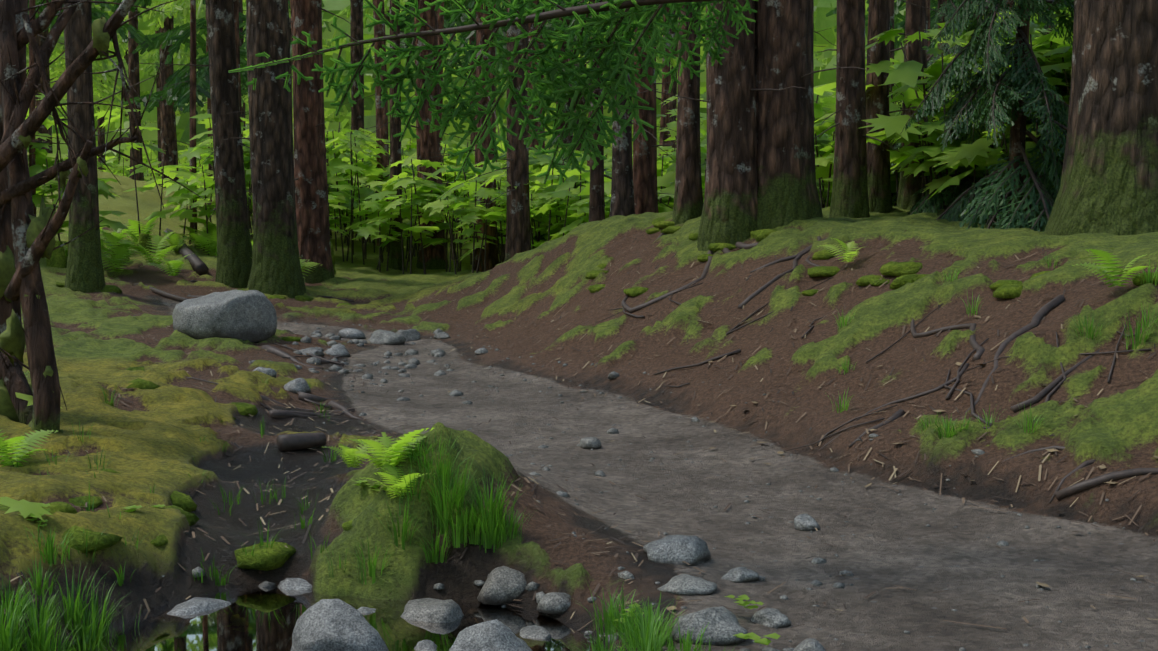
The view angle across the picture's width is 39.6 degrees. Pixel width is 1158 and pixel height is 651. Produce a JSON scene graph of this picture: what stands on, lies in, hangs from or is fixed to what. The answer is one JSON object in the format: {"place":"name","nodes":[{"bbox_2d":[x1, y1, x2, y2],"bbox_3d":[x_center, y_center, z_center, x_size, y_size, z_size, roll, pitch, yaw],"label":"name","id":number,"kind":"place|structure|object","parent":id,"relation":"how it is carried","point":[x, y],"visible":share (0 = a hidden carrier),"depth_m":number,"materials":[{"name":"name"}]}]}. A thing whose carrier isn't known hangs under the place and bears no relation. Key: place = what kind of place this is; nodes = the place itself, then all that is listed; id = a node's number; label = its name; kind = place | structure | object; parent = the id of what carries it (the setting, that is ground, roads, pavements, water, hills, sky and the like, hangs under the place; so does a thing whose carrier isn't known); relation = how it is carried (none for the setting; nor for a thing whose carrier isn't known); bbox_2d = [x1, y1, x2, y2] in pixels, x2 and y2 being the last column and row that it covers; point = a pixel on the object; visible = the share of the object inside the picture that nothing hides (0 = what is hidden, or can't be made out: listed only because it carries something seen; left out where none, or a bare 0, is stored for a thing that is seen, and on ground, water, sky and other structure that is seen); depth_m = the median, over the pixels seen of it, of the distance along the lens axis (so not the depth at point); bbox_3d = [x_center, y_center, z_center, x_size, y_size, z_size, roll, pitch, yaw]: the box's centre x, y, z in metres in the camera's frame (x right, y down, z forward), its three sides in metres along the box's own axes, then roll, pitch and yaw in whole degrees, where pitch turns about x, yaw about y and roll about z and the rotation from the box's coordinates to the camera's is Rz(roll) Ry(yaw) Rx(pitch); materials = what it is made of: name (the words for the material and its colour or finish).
{"place":"outdoors","nodes":[
{"label":"outdoors","id":0,"kind":"place"},
{"bbox_2d":[61,586,596,650],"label":"stream water","id":1,"kind":"structure","parent":0,"point":[253,618],"depth_m":6.04,"materials":[{"name":"liquid"}]},
{"bbox_2d":[291,599,388,650],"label":"stream rock","id":2,"kind":"object","parent":1,"relation":"in","point":[330,625],"visible":1,"depth_m":5.58,"materials":[{"name":"grey stone"}]},
{"bbox_2d":[357,607,375,612],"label":"stream rock","id":3,"kind":"object","parent":1,"relation":"on","point":[365,610],"visible":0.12,"depth_m":6.23,"materials":[{"name":"grey stone"}]},
{"bbox_2d":[414,640,436,650],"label":"stream rock","id":4,"kind":"object","parent":1,"relation":"in","point":[426,645],"visible":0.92,"depth_m":5.71,"materials":[{"name":"grey stone"}]},
{"bbox_2d":[400,598,463,622],"bbox_3d":[-0.563,1.122,6.190,0.279,0.133,0.307,2,5,23],"label":"stream rock","id":5,"kind":"object","parent":1,"relation":"on","point":[432,610],"visible":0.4,"depth_m":6.12,"materials":[{"name":"grey stone"}]},
{"bbox_2d":[449,619,531,650],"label":"stream rock","id":6,"kind":"object","parent":1,"relation":"in","point":[495,635],"visible":1,"depth_m":5.47,"materials":[{"name":"grey stone"}]},
{"bbox_2d":[477,566,526,604],"bbox_3d":[-0.291,1.029,6.380,0.227,0.142,0.174,0,5,1],"label":"stream rock","id":7,"kind":"object","parent":1,"relation":"on","point":[502,585],"visible":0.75,"depth_m":6.32,"materials":[{"name":"grey stone"}]},
{"bbox_2d":[27,0,1014,216],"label":"background trees","id":8,"kind":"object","parent":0,"point":[822,9],"depth_m":49.77,"materials":[{"name":"green plant"}]},
{"bbox_2d":[28,0,1013,246],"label":"trunks","id":9,"kind":"object","parent":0,"point":[381,112],"depth_m":24.80,"materials":[{"name":"brown wood"}]},
{"bbox_2d":[547,0,582,9],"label":"crowns","id":10,"kind":"object","parent":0,"point":[562,3],"visible":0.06,"depth_m":28.71,"materials":[{"name":"green plant"}]},
{"bbox_2d":[0,151,1157,650],"bbox_3d":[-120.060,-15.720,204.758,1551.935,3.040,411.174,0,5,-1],"label":"terrain","id":11,"kind":"structure","parent":0,"point":[146,437],"depth_m":8.62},
{"bbox_2d":[0,17,109,432],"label":"moss shrub","id":12,"kind":"object","parent":11,"relation":"on","point":[12,340],"visible":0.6,"depth_m":8.52,"materials":[{"name":"green plant"}]},
{"bbox_2d":[63,0,105,292],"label":"tree trunk","id":13,"kind":"object","parent":11,"relation":"on","point":[84,272],"visible":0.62,"depth_m":17.00,"materials":[{"name":"brown plant"}]},
{"bbox_2d":[0,0,204,432],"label":"bare tree","id":14,"kind":"object","parent":11,"relation":"on","point":[19,30],"visible":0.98,"depth_m":8.49,"materials":[{"name":"brown plant"}]},
{"bbox_2d":[128,0,143,180],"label":"tree trunk","id":15,"kind":"object","parent":11,"relation":"on","point":[133,70],"visible":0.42,"depth_m":32.72,"materials":[{"name":"brown plant"}]},
{"bbox_2d":[159,16,178,189],"bbox_3d":[-8.756,-10.392,33.895,0.453,16.301,0.484,0,5,-1],"label":"tree trunk","id":16,"kind":"object","parent":11,"relation":"on","point":[167,135],"visible":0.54,"depth_m":34.24,"materials":[{"name":"brown plant"}]},
{"bbox_2d":[46,233,336,273],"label":"mossy stumps","id":17,"kind":"object","parent":11,"relation":"on","point":[58,258],"visible":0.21,"depth_m":18.52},
{"bbox_2d":[167,597,230,615],"bbox_3d":[-1.518,1.124,6.281,0.316,0.092,0.286,0,5,-3],"label":"stream rock","id":18,"kind":"object","parent":11,"relation":"on","point":[194,605],"visible":0.35,"depth_m":6.27,"materials":[{"name":"grey stone"}]},
{"bbox_2d":[172,290,276,342],"bbox_3d":[-2.956,-0.059,13.434,0.860,0.460,0.645,-1,5,-13],"label":"boulder","id":19,"kind":"object","parent":11,"relation":"on","point":[250,315],"visible":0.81,"depth_m":13.23,"materials":[{"name":"grey stone"}]},
{"bbox_2d":[205,0,252,287],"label":"tree trunk","id":20,"kind":"object","parent":11,"relation":"on","point":[234,258],"visible":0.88,"depth_m":18.82,"materials":[{"name":"brown plant"}]},
{"bbox_2d":[253,367,276,377],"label":"trail rock","id":21,"kind":"object","parent":11,"relation":"on","point":[270,372],"visible":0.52,"depth_m":11.29,"materials":[{"name":"grey stone"}]},
{"bbox_2d":[246,0,305,298],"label":"tree trunk","id":22,"kind":"object","parent":11,"relation":"on","point":[276,268],"visible":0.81,"depth_m":18.08,"materials":[{"name":"brown plant"}]},
{"bbox_2d":[278,578,311,589],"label":"stream rock","id":23,"kind":"object","parent":11,"relation":"on","point":[294,584],"visible":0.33,"depth_m":6.61,"materials":[{"name":"grey stone"}]},
{"bbox_2d":[284,378,310,393],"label":"trail rock","id":24,"kind":"object","parent":11,"relation":"on","point":[297,384],"visible":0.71,"depth_m":10.99,"materials":[{"name":"grey stone"}]},
{"bbox_2d":[299,348,324,356],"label":"trail rock","id":25,"kind":"object","parent":11,"relation":"on","point":[316,352],"visible":0.62,"depth_m":12.95,"materials":[{"name":"grey stone"}]},
{"bbox_2d":[290,0,334,283],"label":"tree trunk","id":26,"kind":"object","parent":11,"relation":"on","point":[312,203],"visible":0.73,"depth_m":19.61,"materials":[{"name":"red plant"}]},
{"bbox_2d":[327,340,337,345],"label":"trail rock","id":27,"kind":"object","parent":11,"relation":"on","point":[332,342],"visible":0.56,"depth_m":13.70,"materials":[{"name":"grey stone"}]},
{"bbox_2d":[326,344,350,356],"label":"trail rock","id":28,"kind":"object","parent":11,"relation":"on","point":[338,349],"visible":0.77,"depth_m":13.18,"materials":[{"name":"grey stone"}]},
{"bbox_2d":[338,328,365,338],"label":"trail rock","id":29,"kind":"object","parent":11,"relation":"on","point":[348,333],"visible":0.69,"depth_m":14.65,"materials":[{"name":"grey stone"}]},
{"bbox_2d":[350,0,363,215],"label":"tree trunk","id":30,"kind":"object","parent":11,"relation":"on","point":[357,55],"visible":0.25,"depth_m":34.93,"materials":[{"name":"brown plant"}]},
{"bbox_2d":[367,329,405,344],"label":"trail rock","id":31,"kind":"object","parent":11,"relation":"on","point":[381,336],"visible":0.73,"depth_m":14.15,"materials":[{"name":"grey stone"}]},
{"bbox_2d":[0,215,779,644],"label":"ferns","id":32,"kind":"object","parent":11,"relation":"on","point":[386,453],"visible":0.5,"depth_m":7.79,"materials":[{"name":"green plant"}]},
{"bbox_2d":[389,0,404,270],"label":"tree trunk","id":33,"kind":"object","parent":11,"relation":"on","point":[395,258],"visible":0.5,"depth_m":22.35,"materials":[{"name":"brown plant"}]},
{"bbox_2d":[396,329,420,341],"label":"trail rock","id":34,"kind":"object","parent":11,"relation":"on","point":[411,334],"visible":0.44,"depth_m":14.49,"materials":[{"name":"grey stone"}]},
{"bbox_2d":[414,0,448,269],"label":"tree trunk","id":35,"kind":"object","parent":11,"relation":"on","point":[427,143],"visible":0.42,"depth_m":22.46,"materials":[{"name":"red plant"}]},
{"bbox_2d":[434,332,450,338],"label":"trail rock","id":36,"kind":"object","parent":11,"relation":"on","point":[442,335],"visible":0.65,"depth_m":14.51,"materials":[{"name":"grey stone"}]},
{"bbox_2d":[475,348,487,354],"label":"trail rock","id":37,"kind":"object","parent":11,"relation":"on","point":[482,350],"visible":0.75,"depth_m":13.28,"materials":[{"name":"grey stone"}]},
{"bbox_2d":[474,3,498,271],"bbox_3d":[-1.283,-8.384,21.511,0.435,16.301,0.453,0,5,-1],"label":"tree trunk","id":38,"kind":"object","parent":11,"relation":"on","point":[492,260],"visible":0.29,"depth_m":21.88,"materials":[{"name":"red plant"}]},
{"bbox_2d":[26,0,1004,227],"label":"trunks","id":39,"kind":"object","parent":11,"relation":"on","point":[40,41],"visible":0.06,"depth_m":37.91,"materials":[{"name":"brown plant"}]},
{"bbox_2d":[26,0,1044,145],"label":"forest foliage","id":40,"kind":"object","parent":39,"relation":"attached to","point":[177,9],"visible":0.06,"depth_m":37.85,"materials":[{"name":"green plant"}]},
{"bbox_2d":[504,0,530,261],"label":"tree trunk","id":41,"kind":"object","parent":11,"relation":"on","point":[518,236],"visible":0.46,"depth_m":19.71,"materials":[{"name":"brown plant"}]},
{"bbox_2d":[520,625,551,638],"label":"stream rock","id":42,"kind":"object","parent":11,"relation":"on","point":[537,632],"visible":0.5,"depth_m":5.89,"materials":[{"name":"grey stone"}]},
{"bbox_2d":[528,0,544,238],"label":"tree trunk","id":43,"kind":"object","parent":11,"relation":"on","point":[531,27],"visible":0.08,"depth_m":28.96,"materials":[{"name":"red plant"}]},
{"bbox_2d":[30,0,1058,226],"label":"dead twigs","id":44,"kind":"object","parent":11,"relation":"on","point":[665,144],"visible":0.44,"depth_m":17.26,"materials":[{"name":"brown wood"}]},
{"bbox_2d":[25,7,1072,273],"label":"shrubs","id":45,"kind":"object","parent":11,"relation":"on","point":[361,209],"visible":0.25,"depth_m":20.40,"materials":[{"name":"green plant"}]},
{"bbox_2d":[28,0,1073,114],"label":"forest foliage","id":46,"kind":"object","parent":11,"relation":"on","point":[178,94],"visible":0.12,"depth_m":27.74,"materials":[{"name":"green plant"}]},
{"bbox_2d":[537,592,570,614],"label":"stream rock","id":47,"kind":"object","parent":11,"relation":"on","point":[555,603],"visible":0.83,"depth_m":6.14,"materials":[{"name":"grey stone"}]},
{"bbox_2d":[0,312,1157,650],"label":"grass tufts","id":48,"kind":"object","parent":11,"relation":"on","point":[648,632],"visible":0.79,"depth_m":6.13,"materials":[{"name":"green plant"}]},
{"bbox_2d":[0,216,1157,570],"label":"moss cushions","id":49,"kind":"object","parent":11,"relation":"on","point":[268,556],"visible":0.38,"depth_m":9.79,"materials":[{"name":"green plant"}]},
{"bbox_2d":[574,0,586,150],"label":"tree trunk","id":50,"kind":"object","parent":11,"relation":"on","point":[581,102],"depth_m":35.90,"materials":[{"name":"brown plant"}]},
{"bbox_2d":[4,233,1157,650],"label":"litter twigs","id":51,"kind":"object","parent":11,"relation":"on","point":[18,577],"visible":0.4,"depth_m":8.53,"materials":[{"name":"brown wood"}]},
{"bbox_2d":[580,437,601,448],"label":"stone","id":52,"kind":"object","parent":11,"relation":"on","point":[590,442],"visible":0.83,"depth_m":9.24,"materials":[{"name":"grey stone"}]},
{"bbox_2d":[589,0,604,221],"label":"tree trunk","id":53,"kind":"object","parent":11,"relation":"on","point":[596,206],"visible":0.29,"depth_m":17.57,"materials":[{"name":"brown plant"}]},
{"bbox_2d":[53,0,1150,456],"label":"fallen branches","id":54,"kind":"object","parent":11,"relation":"on","point":[287,442],"visible":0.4,"depth_m":9.08,"materials":[{"name":"brown wood"}]},
{"bbox_2d":[609,11,634,216],"bbox_3d":[0.452,-5.771,16.551,0.316,10.301,0.335,0,5,-1],"label":"tree trunk","id":55,"kind":"object","parent":11,"relation":"on","point":[622,197],"visible":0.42,"depth_m":16.78,"materials":[{"name":"brown plant"}]},
{"bbox_2d":[633,5,658,213],"bbox_3d":[0.694,-8.709,16.639,0.392,16.302,0.366,0,5,-1],"label":"tree trunk","id":56,"kind":"object","parent":11,"relation":"on","point":[645,176],"visible":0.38,"depth_m":17.08,"materials":[{"name":"brown plant"}]},
{"bbox_2d":[162,318,1137,650],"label":"stones","id":57,"kind":"object","parent":11,"relation":"on","point":[414,362],"visible":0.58,"depth_m":9.73,"materials":[{"name":"grey stone"}]},
{"bbox_2d":[188,225,1157,503],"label":"exposed roots","id":58,"kind":"object","parent":11,"relation":"on","point":[1038,397],"visible":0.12,"depth_m":9.20,"materials":[{"name":"brown wood"}]},
{"bbox_2d":[643,535,710,565],"bbox_3d":[0.390,0.914,6.557,0.267,0.114,0.244,2,5,20],"label":"stream rock","id":59,"kind":"object","parent":11,"relation":"on","point":[680,549],"visible":0.92,"depth_m":6.48,"materials":[{"name":"grey stone"}]},
{"bbox_2d":[672,5,702,224],"bbox_3d":[1.016,-5.750,14.517,0.316,10.301,0.327,0,5,-1],"label":"tree trunk","id":60,"kind":"object","parent":11,"relation":"on","point":[688,198],"visible":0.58,"depth_m":14.74,"materials":[{"name":"brown plant"}]},
{"bbox_2d":[657,574,717,594],"bbox_3d":[0.409,0.982,6.101,0.237,0.063,0.225,0,5,-2],"label":"stream rock","id":61,"kind":"object","parent":11,"relation":"on","point":[684,584],"visible":0.88,"depth_m":6.04,"materials":[{"name":"grey stone"}]},
{"bbox_2d":[670,606,747,645],"bbox_3d":[0.447,1.019,5.510,0.274,0.121,0.304,1,5,11],"label":"stream rock","id":62,"kind":"object","parent":11,"relation":"on","point":[723,627],"visible":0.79,"depth_m":5.41,"materials":[{"name":"grey stone"}]},
{"bbox_2d":[265,313,1157,610],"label":"fallen leaves","id":63,"kind":"object","parent":11,"relation":"on","point":[871,429],"visible":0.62,"depth_m":8.03,"materials":[{"name":"brown plant"}]},
{"bbox_2d":[697,0,757,253],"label":"tree trunk","id":64,"kind":"object","parent":11,"relation":"on","point":[729,211],"visible":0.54,"depth_m":13.15,"materials":[{"name":"brown plant"}]},
{"bbox_2d":[721,567,758,582],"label":"stream rock","id":65,"kind":"object","parent":11,"relation":"on","point":[738,575],"visible":0.79,"depth_m":6.28,"materials":[{"name":"grey stone"}]},
{"bbox_2d":[751,608,790,627],"bbox_3d":[0.681,1.040,5.699,0.140,0.068,0.099,0,5,0],"label":"stream rock","id":66,"kind":"object","parent":11,"relation":"on","point":[772,617],"visible":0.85,"depth_m":5.68,"materials":[{"name":"grey stone"}]},
{"bbox_2d":[754,0,822,229],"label":"tree trunk","id":67,"kind":"object","parent":11,"relation":"on","point":[787,192],"visible":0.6,"depth_m":13.18,"materials":[{"name":"brown plant"}]},
{"bbox_2d":[534,0,1073,240],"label":"conifer foliage","id":68,"kind":"object","parent":11,"relation":"on","point":[986,106],"depth_m":12.60,"materials":[{"name":"green plant"}]},
{"bbox_2d":[794,513,819,530],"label":"stone","id":69,"kind":"object","parent":11,"relation":"on","point":[805,522],"visible":0.85,"depth_m":7.22,"materials":[{"name":"grey stone"}]},
{"bbox_2d":[793,638,825,650],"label":"stream rock","id":70,"kind":"object","parent":11,"relation":"on","point":[810,644],"visible":1,"depth_m":5.28,"materials":[{"name":"grey stone"}]},
{"bbox_2d":[829,0,869,218],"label":"tree trunk","id":71,"kind":"object","parent":11,"relation":"on","point":[849,197],"visible":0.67,"depth_m":14.15,"materials":[{"name":"brown plant"}]},
{"bbox_2d":[866,0,892,212],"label":"tree trunk","id":72,"kind":"object","parent":11,"relation":"on","point":[878,175],"visible":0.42,"depth_m":14.79,"materials":[{"name":"brown plant"}]},
{"bbox_2d":[897,0,928,209],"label":"tree trunk","id":73,"kind":"object","parent":11,"relation":"on","point":[916,17],"visible":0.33,"depth_m":15.09,"materials":[{"name":"brown plant"}]},
{"bbox_2d":[817,238,1155,287],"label":"crest ferns","id":74,"kind":"object","parent":11,"relation":"on","point":[1101,268],"visible":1,"depth_m":8.94,"materials":[{"name":"green plant"}]},
{"bbox_2d":[828,251,1157,432],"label":"bank grass","id":75,"kind":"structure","parent":11,"relation":"on","point":[1147,279],"depth_m":9.07,"materials":[{"name":"green plant"}]},
{"bbox_2d":[1044,0,1157,235],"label":"tree trunk","id":76,"kind":"object","parent":11,"relation":"on","point":[1109,181],"visible":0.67,"depth_m":11.00,"materials":[{"name":"brown plant"}]},
{"bbox_3d":[3.576,-6.285,3.918,0.771,15.304,0.769,0,5,-1],"label":"tree trunk","id":77,"kind":"object","parent":11,"relation":"on","visible":0},
{"bbox_2d":[228,0,758,184],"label":"spruce bough","id":78,"kind":"object","parent":77,"relation":"attached to","point":[612,64],"visible":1,"depth_m":6.48,"materials":[{"name":"green plant"}]}
]}

